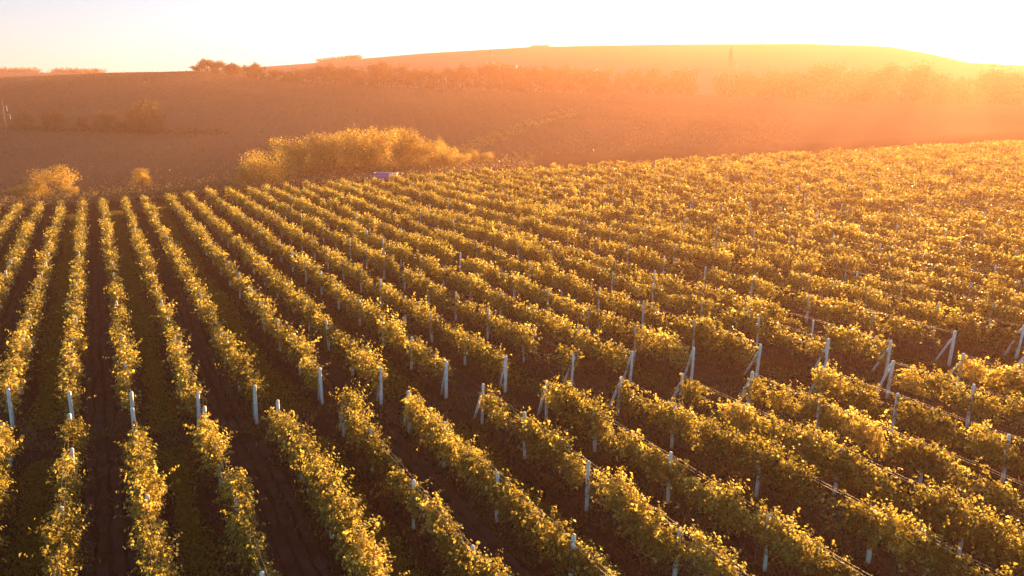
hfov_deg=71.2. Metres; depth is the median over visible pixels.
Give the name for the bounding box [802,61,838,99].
sunlit tree
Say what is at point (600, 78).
belt tree
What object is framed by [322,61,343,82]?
belt tree
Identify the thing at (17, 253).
vine row
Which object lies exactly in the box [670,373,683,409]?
end post
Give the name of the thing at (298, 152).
thicket tree
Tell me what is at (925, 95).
sunlit tree
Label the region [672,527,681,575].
trellis post
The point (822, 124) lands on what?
ground
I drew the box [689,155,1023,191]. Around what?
vine row
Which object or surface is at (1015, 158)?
vine row
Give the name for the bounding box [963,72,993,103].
sunlit tree
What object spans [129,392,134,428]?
end post
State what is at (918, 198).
vine row
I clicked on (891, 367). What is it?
end post
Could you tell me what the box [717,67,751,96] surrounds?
sunlit tree
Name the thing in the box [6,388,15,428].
end post
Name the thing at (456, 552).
vine row
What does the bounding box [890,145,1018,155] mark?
vine row
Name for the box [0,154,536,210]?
scrub
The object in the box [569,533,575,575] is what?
trellis post
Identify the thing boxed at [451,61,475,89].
belt tree
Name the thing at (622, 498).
vine row
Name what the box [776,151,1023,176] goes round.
vine row
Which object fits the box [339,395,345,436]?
end post
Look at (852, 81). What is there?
sunlit tree
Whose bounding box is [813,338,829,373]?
end post
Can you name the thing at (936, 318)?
trellis post
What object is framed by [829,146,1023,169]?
vine row
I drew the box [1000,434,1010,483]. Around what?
trellis post
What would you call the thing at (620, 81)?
belt tree
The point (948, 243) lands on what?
vine row
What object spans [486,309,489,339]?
trellis post
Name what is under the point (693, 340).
trellis post
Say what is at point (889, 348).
end post
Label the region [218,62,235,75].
belt tree
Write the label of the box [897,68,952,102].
sunlit tree
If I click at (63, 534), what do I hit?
vine row
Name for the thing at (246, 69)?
belt tree
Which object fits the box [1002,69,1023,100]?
sunlit tree
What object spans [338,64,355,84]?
belt tree
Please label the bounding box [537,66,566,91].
belt tree
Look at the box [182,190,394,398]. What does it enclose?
vine row
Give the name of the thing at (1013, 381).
vine row
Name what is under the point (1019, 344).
end post
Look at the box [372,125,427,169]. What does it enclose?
thicket tree
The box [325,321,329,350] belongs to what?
trellis post
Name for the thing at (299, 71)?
belt tree
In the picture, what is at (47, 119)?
hillside bush
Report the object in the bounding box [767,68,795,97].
sunlit tree
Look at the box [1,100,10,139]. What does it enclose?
power pole
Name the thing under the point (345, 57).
ridge woods
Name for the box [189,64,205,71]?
belt tree
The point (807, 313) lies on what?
trellis post
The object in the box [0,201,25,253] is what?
vine row
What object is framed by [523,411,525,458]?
trellis post
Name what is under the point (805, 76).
sunlit tree
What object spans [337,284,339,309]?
trellis post
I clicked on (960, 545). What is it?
trellis post
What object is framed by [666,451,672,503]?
trellis post
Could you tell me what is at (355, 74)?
belt tree
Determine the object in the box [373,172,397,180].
blue trailer
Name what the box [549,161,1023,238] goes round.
vine row
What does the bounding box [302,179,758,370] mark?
vine row
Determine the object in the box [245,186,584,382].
vine row
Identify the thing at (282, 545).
path
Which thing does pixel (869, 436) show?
vine row
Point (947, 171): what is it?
vine row
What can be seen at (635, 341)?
trellis post
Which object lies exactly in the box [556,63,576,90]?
belt tree
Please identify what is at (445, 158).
thicket tree
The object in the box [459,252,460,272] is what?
trellis post
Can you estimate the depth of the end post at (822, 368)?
32.89 m
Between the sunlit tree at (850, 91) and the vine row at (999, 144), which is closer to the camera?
the vine row at (999, 144)
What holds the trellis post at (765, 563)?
on the ground at (822, 124)
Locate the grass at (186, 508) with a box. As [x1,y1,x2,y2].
[0,196,1023,575]
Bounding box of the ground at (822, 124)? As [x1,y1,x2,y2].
[0,44,1023,575]
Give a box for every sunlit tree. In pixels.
[710,73,744,96]
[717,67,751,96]
[741,71,760,96]
[744,70,777,97]
[762,67,786,96]
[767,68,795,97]
[780,73,812,98]
[787,67,818,98]
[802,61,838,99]
[810,57,849,99]
[828,62,854,99]
[833,66,873,100]
[843,67,885,101]
[858,61,899,101]
[878,62,913,101]
[882,62,930,101]
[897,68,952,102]
[898,59,938,102]
[930,76,959,102]
[933,76,973,102]
[953,79,979,103]
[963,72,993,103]
[971,65,1018,103]
[979,66,1023,103]
[991,77,1023,104]
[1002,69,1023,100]
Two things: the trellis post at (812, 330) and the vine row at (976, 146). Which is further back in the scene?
the vine row at (976, 146)
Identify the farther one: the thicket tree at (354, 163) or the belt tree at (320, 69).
the belt tree at (320, 69)
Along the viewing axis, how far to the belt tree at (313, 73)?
346.05 m
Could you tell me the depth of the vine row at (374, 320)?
45.44 m
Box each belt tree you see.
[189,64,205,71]
[196,58,212,71]
[208,60,223,73]
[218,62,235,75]
[231,63,241,75]
[239,64,258,77]
[251,62,267,79]
[267,70,282,79]
[276,70,295,80]
[291,67,307,81]
[303,68,321,82]
[313,64,336,82]
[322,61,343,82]
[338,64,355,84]
[344,66,366,84]
[359,61,381,85]
[375,60,410,86]
[375,62,397,84]
[400,63,418,86]
[404,64,428,87]
[423,66,445,88]
[433,67,461,89]
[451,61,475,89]
[456,61,489,90]
[481,58,502,90]
[491,62,521,90]
[499,62,532,90]
[509,64,545,91]
[530,63,553,91]
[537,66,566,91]
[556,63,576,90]
[565,67,584,92]
[575,66,610,92]
[588,64,618,92]
[613,71,627,93]
[623,66,647,93]
[640,63,661,93]
[667,66,693,94]
[669,66,702,94]
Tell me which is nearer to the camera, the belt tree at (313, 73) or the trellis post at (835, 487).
the trellis post at (835, 487)
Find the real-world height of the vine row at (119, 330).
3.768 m
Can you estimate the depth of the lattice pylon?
367.62 m
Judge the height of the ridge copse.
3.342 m
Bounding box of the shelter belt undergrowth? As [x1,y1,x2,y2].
[194,65,1023,104]
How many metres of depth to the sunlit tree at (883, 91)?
374.45 m
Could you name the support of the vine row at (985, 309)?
on the ground at (822, 124)
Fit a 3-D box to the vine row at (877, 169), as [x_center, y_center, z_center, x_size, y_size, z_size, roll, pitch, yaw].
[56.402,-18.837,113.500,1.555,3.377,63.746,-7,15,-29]
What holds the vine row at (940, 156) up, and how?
on the ground at (822, 124)
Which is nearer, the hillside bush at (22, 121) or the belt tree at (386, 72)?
the hillside bush at (22, 121)
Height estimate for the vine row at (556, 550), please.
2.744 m
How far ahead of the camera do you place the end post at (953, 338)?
36.94 m
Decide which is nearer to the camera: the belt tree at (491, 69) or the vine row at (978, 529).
the vine row at (978, 529)
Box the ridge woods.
[313,54,363,62]
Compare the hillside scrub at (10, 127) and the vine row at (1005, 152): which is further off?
the hillside scrub at (10, 127)
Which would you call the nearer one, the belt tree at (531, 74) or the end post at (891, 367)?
the end post at (891, 367)
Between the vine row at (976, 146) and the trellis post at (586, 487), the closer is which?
the trellis post at (586, 487)
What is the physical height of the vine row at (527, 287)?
4.079 m
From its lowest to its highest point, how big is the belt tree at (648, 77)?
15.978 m
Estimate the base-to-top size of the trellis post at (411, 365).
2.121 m
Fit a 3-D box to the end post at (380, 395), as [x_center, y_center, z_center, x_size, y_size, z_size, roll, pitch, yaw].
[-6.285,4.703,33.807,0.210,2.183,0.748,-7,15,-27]
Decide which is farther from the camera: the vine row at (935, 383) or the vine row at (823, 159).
the vine row at (823, 159)
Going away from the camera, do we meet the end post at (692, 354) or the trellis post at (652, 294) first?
the end post at (692, 354)
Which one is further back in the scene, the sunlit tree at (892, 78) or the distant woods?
the distant woods
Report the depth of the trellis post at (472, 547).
19.97 m
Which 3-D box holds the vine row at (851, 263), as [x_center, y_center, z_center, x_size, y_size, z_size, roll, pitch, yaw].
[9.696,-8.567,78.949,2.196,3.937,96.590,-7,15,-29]
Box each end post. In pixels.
[1,422,12,467]
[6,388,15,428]
[67,391,74,421]
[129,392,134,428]
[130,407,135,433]
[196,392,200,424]
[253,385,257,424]
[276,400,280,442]
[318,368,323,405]
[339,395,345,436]
[376,367,382,405]
[403,390,410,431]
[440,361,447,398]
[473,384,483,424]
[499,356,506,392]
[537,380,547,419]
[563,353,574,387]
[608,376,622,415]
[622,351,633,383]
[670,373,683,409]
[684,347,694,381]
[738,371,753,410]
[744,344,761,379]
[806,366,823,397]
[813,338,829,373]
[871,340,892,376]
[875,360,894,398]
[933,330,956,365]
[945,353,964,391]
[1003,324,1023,358]
[1005,356,1023,385]
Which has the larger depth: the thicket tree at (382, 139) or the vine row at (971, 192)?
the thicket tree at (382, 139)
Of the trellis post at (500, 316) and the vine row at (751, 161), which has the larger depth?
the vine row at (751, 161)
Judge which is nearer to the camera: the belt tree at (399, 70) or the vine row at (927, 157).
the vine row at (927, 157)
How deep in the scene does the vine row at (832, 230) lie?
64.44 m
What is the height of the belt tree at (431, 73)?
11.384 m
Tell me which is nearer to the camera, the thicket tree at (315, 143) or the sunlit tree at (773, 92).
the thicket tree at (315, 143)
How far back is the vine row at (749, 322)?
51.30 m
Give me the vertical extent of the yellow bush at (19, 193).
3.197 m
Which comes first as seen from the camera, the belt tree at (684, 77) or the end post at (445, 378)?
the end post at (445, 378)
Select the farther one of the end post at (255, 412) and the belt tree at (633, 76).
the belt tree at (633, 76)
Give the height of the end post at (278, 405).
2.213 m
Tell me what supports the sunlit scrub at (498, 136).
on the ground at (822, 124)
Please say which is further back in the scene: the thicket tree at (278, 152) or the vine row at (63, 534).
the thicket tree at (278, 152)
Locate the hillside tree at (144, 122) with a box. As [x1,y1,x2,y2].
[122,96,172,131]
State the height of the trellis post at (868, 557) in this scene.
2.061 m
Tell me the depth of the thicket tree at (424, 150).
154.80 m
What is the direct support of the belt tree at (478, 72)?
on the ground at (822, 124)
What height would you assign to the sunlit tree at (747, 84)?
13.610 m
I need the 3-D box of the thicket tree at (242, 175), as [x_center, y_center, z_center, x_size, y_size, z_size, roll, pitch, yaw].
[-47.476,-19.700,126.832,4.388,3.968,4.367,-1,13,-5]
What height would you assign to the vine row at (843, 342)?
4.308 m
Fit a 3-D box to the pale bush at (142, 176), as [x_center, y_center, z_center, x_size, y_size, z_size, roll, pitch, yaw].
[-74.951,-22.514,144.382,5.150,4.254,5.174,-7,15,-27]
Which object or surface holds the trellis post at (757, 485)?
on the ground at (822, 124)
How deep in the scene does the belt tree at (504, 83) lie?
353.15 m
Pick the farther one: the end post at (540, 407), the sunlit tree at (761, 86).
the sunlit tree at (761, 86)
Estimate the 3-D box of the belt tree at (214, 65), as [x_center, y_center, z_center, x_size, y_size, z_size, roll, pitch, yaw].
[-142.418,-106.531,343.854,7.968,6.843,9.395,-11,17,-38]
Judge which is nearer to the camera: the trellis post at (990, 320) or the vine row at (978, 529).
the vine row at (978, 529)
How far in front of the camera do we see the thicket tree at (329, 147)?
154.27 m
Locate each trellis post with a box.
[70,448,75,491]
[145,494,150,510]
[215,447,221,486]
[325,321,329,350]
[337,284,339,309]
[410,336,412,369]
[412,479,415,529]
[430,313,432,341]
[442,421,445,467]
[455,292,456,320]
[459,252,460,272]
[470,545,474,575]
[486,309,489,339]
[495,472,498,522]
[499,291,501,318]
[522,333,524,361]
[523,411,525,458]
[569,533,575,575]
[584,460,589,511]
[593,412,595,452]
[634,326,636,356]
[641,301,644,329]
[651,283,653,307]
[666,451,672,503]
[670,405,675,448]
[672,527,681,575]
[692,320,695,348]
[700,299,703,321]
[754,453,761,497]
[756,317,759,346]
[763,514,769,571]
[805,295,809,322]
[810,320,813,341]
[815,400,819,435]
[832,448,844,495]
[865,509,876,563]
[890,393,899,435]
[918,444,925,484]
[933,304,939,330]
[957,506,968,559]
[965,384,975,427]
[987,302,994,331]
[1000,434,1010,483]
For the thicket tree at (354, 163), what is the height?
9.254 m
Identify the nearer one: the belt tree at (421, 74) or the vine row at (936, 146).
the vine row at (936, 146)
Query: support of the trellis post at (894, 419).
on the ground at (822, 124)
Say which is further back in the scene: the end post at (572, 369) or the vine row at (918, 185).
the vine row at (918, 185)
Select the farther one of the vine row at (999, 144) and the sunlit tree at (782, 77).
the sunlit tree at (782, 77)
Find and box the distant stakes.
[5,141,1022,239]
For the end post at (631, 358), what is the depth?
35.08 m
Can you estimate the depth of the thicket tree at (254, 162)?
128.16 m
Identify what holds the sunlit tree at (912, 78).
on the ground at (822, 124)
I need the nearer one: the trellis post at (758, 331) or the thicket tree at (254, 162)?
the trellis post at (758, 331)
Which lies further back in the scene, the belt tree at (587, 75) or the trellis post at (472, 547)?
the belt tree at (587, 75)
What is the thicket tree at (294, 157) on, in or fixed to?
on the ground at (822, 124)
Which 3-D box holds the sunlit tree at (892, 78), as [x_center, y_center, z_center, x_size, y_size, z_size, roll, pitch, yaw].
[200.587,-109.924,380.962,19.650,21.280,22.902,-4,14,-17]
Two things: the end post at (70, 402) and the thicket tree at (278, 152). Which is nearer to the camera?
the end post at (70, 402)
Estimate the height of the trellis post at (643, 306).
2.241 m
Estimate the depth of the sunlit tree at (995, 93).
372.00 m
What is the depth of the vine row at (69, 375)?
42.06 m
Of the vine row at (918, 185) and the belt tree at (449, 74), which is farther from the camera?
the belt tree at (449, 74)
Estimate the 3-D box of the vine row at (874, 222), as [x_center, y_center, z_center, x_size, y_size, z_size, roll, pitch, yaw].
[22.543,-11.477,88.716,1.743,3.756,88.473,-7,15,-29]
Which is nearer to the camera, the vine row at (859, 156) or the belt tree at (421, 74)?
the vine row at (859, 156)
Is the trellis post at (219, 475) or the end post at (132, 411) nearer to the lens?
the trellis post at (219, 475)
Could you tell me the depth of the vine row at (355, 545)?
22.68 m
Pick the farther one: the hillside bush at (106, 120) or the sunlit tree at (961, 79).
the sunlit tree at (961, 79)
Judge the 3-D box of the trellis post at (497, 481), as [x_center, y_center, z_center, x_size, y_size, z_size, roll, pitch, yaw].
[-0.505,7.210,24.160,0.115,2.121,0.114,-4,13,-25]
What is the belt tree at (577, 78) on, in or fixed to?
on the ground at (822, 124)
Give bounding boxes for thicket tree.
[233,166,256,187]
[236,149,290,185]
[257,146,301,181]
[268,135,326,175]
[272,148,299,176]
[297,128,338,172]
[313,131,366,172]
[332,128,371,167]
[340,123,392,169]
[359,126,405,164]
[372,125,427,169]
[406,136,437,166]
[413,138,451,167]
[426,142,459,167]
[449,153,471,165]
[465,148,479,161]
[480,151,494,160]
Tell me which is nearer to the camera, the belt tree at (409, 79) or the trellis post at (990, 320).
the trellis post at (990, 320)
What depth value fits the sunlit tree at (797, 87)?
372.91 m
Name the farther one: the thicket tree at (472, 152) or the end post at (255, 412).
the thicket tree at (472, 152)
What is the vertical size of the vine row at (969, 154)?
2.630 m
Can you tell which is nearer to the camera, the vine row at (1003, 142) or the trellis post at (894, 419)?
the trellis post at (894, 419)
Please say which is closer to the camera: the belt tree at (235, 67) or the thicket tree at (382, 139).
the thicket tree at (382, 139)
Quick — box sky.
[0,0,1023,72]
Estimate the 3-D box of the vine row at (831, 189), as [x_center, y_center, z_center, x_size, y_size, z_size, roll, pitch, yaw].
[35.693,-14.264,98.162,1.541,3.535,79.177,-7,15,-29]
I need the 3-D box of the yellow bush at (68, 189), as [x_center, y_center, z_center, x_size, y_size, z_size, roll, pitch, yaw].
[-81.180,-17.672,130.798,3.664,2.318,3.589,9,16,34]
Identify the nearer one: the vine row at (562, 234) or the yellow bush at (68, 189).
the vine row at (562, 234)
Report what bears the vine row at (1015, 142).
on the ground at (822, 124)
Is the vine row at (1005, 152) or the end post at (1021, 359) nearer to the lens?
the end post at (1021, 359)
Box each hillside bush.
[13,111,35,128]
[37,108,70,128]
[70,117,89,129]
[88,109,121,130]
[111,110,136,130]
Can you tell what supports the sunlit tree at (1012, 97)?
on the ground at (822, 124)
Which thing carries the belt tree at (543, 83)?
on the ground at (822, 124)
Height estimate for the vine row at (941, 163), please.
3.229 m
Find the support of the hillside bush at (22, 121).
on the ground at (822, 124)
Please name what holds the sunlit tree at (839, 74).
on the ground at (822, 124)
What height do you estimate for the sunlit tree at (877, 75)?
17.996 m
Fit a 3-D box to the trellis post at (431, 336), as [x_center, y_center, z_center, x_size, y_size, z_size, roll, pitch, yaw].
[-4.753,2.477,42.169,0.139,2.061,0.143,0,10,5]
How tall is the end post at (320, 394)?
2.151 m
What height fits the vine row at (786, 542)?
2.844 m
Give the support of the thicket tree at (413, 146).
on the ground at (822, 124)
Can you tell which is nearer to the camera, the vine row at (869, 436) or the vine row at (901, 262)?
the vine row at (869, 436)
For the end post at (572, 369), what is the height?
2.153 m
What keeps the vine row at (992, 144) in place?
on the ground at (822, 124)
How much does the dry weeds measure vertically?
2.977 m
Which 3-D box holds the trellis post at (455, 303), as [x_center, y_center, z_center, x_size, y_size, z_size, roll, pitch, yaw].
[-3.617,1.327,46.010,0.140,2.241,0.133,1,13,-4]
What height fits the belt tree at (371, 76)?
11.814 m
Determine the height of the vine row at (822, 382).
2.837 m
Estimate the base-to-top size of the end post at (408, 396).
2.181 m
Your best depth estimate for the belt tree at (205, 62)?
344.45 m
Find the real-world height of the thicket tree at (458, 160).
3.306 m
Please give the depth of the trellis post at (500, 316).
46.23 m
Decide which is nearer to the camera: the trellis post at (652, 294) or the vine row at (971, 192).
the trellis post at (652, 294)
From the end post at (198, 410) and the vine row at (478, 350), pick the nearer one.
the end post at (198, 410)
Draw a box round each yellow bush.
[7,185,28,198]
[18,181,49,198]
[59,185,79,197]
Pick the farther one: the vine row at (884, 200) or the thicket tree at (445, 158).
the thicket tree at (445, 158)
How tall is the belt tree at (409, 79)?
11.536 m
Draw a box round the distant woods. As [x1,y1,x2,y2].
[0,67,105,72]
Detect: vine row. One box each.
[0,199,66,420]
[0,200,46,325]
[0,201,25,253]
[0,420,24,563]
[19,414,100,575]
[49,195,94,419]
[95,196,144,416]
[111,412,186,575]
[119,195,209,425]
[138,194,271,410]
[164,192,330,399]
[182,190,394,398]
[183,408,282,575]
[205,185,458,392]
[224,186,511,386]
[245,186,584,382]
[261,183,636,375]
[261,405,409,575]
[283,182,694,377]
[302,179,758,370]
[324,179,832,367]
[328,378,518,575]
[338,178,894,368]
[365,178,953,360]
[388,170,1020,354]
[400,386,620,575]
[406,171,1023,328]
[426,171,1023,312]
[446,170,1023,295]
[461,167,1023,284]
[477,384,754,575]
[479,165,1023,275]
[501,168,1023,262]
[515,166,1023,255]
[532,163,1023,245]
[538,374,872,575]
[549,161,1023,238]
[566,164,1023,232]
[587,162,1023,227]
[598,160,1023,220]
[613,377,1017,575]
[614,160,1023,215]
[636,160,1023,211]
[645,159,1023,204]
[660,156,1023,200]
[670,372,1023,575]
[681,158,1023,197]
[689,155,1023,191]
[705,154,1023,188]
[720,152,1022,185]
[738,375,1023,525]
[740,155,1023,184]
[748,153,1023,180]
[766,152,1023,179]
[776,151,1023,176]
[789,151,1022,171]
[803,150,1015,168]
[809,359,1023,484]
[819,149,1023,168]
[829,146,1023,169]
[852,149,1018,162]
[854,147,1023,162]
[867,146,1021,160]
[878,146,1023,157]
[886,361,1023,447]
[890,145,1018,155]
[906,145,1023,156]
[910,143,1023,153]
[924,143,1023,152]
[938,143,1023,150]
[944,142,1023,150]
[955,351,1023,405]
[958,140,1023,148]
[979,141,1023,145]
[984,139,1023,144]
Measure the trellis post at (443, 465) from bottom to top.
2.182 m
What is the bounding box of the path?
[0,191,1023,575]
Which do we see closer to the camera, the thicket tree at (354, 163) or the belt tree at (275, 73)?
the thicket tree at (354, 163)
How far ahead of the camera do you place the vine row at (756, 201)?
78.20 m
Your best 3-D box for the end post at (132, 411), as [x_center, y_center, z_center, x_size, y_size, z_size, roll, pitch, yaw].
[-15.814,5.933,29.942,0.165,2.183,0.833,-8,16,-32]
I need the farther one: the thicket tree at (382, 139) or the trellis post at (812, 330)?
the thicket tree at (382, 139)
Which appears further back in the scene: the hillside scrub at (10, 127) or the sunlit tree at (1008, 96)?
the sunlit tree at (1008, 96)
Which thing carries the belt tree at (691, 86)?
on the ground at (822, 124)
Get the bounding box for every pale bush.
[129,168,152,186]
[226,177,239,185]
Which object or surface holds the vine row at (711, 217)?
on the ground at (822, 124)
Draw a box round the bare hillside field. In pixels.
[0,70,802,197]
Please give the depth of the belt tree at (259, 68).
340.64 m
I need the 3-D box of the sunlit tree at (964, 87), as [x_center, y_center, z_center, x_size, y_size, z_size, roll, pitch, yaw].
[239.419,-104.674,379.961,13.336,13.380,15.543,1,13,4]
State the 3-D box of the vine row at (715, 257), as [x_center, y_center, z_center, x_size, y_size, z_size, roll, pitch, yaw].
[3.238,-7.975,77.198,2.126,4.936,94.565,-7,15,-29]
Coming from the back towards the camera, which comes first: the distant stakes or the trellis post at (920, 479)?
the distant stakes
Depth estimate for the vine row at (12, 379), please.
42.41 m
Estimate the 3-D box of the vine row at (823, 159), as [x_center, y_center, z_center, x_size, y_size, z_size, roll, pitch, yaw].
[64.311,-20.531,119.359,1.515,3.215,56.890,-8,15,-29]
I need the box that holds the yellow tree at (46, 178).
[24,163,81,195]
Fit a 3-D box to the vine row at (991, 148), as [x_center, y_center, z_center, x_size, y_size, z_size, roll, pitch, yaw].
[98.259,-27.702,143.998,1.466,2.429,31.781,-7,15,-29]
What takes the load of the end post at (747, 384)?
on the ground at (822, 124)
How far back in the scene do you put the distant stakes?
93.10 m
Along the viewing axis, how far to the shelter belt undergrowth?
365.70 m
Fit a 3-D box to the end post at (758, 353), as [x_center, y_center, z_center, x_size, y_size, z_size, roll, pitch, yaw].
[12.065,3.759,36.008,0.236,2.153,0.985,-10,16,-35]
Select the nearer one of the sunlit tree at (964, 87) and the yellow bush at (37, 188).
the yellow bush at (37, 188)
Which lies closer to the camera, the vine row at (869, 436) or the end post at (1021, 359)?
the vine row at (869, 436)
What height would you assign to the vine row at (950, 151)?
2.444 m
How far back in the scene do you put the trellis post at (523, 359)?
38.62 m
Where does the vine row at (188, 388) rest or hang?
on the ground at (822, 124)
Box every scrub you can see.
[0,124,235,134]
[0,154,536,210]
[455,108,576,155]
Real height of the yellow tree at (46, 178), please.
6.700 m
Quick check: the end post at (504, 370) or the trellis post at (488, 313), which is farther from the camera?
the trellis post at (488, 313)
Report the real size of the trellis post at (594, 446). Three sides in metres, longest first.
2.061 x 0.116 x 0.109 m
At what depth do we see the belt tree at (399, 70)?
345.07 m
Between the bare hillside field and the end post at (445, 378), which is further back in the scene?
the bare hillside field
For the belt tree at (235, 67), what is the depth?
343.80 m
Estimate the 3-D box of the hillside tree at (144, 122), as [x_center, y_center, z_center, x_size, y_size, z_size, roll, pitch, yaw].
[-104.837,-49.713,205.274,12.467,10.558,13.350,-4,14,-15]
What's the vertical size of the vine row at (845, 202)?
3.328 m
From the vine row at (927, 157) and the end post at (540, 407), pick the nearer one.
the end post at (540, 407)
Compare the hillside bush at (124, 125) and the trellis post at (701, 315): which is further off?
the hillside bush at (124, 125)
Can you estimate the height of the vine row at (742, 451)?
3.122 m
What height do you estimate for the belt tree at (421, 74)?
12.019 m
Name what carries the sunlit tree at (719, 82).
on the ground at (822, 124)
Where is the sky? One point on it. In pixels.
(113, 36)
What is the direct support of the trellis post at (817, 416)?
on the ground at (822, 124)
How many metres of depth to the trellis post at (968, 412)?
30.17 m
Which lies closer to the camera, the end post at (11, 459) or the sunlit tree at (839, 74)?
the end post at (11, 459)
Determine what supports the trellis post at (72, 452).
on the ground at (822, 124)
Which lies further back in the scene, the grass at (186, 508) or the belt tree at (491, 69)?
the belt tree at (491, 69)
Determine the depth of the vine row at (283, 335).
44.23 m
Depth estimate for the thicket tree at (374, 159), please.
156.36 m
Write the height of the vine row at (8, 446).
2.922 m
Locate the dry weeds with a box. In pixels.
[0,253,1023,575]
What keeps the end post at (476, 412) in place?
on the ground at (822, 124)
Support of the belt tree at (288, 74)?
on the ground at (822, 124)
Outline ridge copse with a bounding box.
[531,44,550,46]
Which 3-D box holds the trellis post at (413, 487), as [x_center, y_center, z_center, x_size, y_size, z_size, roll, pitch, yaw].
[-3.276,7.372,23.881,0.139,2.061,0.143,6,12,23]
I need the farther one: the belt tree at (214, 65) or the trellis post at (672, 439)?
the belt tree at (214, 65)
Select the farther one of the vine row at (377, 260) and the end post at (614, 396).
the vine row at (377, 260)
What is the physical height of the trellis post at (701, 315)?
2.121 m
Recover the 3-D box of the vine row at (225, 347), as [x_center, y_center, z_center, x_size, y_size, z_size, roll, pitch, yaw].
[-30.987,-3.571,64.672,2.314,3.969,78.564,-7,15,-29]
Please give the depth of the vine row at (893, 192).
92.29 m
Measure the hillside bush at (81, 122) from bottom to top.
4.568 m
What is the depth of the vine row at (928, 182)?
102.44 m
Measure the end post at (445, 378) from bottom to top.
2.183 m
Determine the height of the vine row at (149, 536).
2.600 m
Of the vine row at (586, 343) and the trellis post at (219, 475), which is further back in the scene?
the vine row at (586, 343)
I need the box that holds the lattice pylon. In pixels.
[719,47,738,95]
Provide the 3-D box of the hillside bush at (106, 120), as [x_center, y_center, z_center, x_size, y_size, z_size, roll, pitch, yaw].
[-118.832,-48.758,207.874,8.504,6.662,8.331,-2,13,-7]
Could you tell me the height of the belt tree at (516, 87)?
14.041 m
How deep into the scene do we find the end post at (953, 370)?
33.80 m
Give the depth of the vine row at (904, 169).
116.45 m
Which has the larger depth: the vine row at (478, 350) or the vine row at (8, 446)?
the vine row at (478, 350)
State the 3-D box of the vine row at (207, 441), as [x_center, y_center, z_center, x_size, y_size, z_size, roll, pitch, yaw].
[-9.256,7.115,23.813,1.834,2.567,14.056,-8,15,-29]
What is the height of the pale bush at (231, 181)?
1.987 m
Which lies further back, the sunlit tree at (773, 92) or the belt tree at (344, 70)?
the sunlit tree at (773, 92)
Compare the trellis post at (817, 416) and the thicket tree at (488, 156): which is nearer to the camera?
the trellis post at (817, 416)
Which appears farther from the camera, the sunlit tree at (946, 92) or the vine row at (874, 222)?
the sunlit tree at (946, 92)
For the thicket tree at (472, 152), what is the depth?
168.65 m
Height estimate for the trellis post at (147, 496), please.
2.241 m

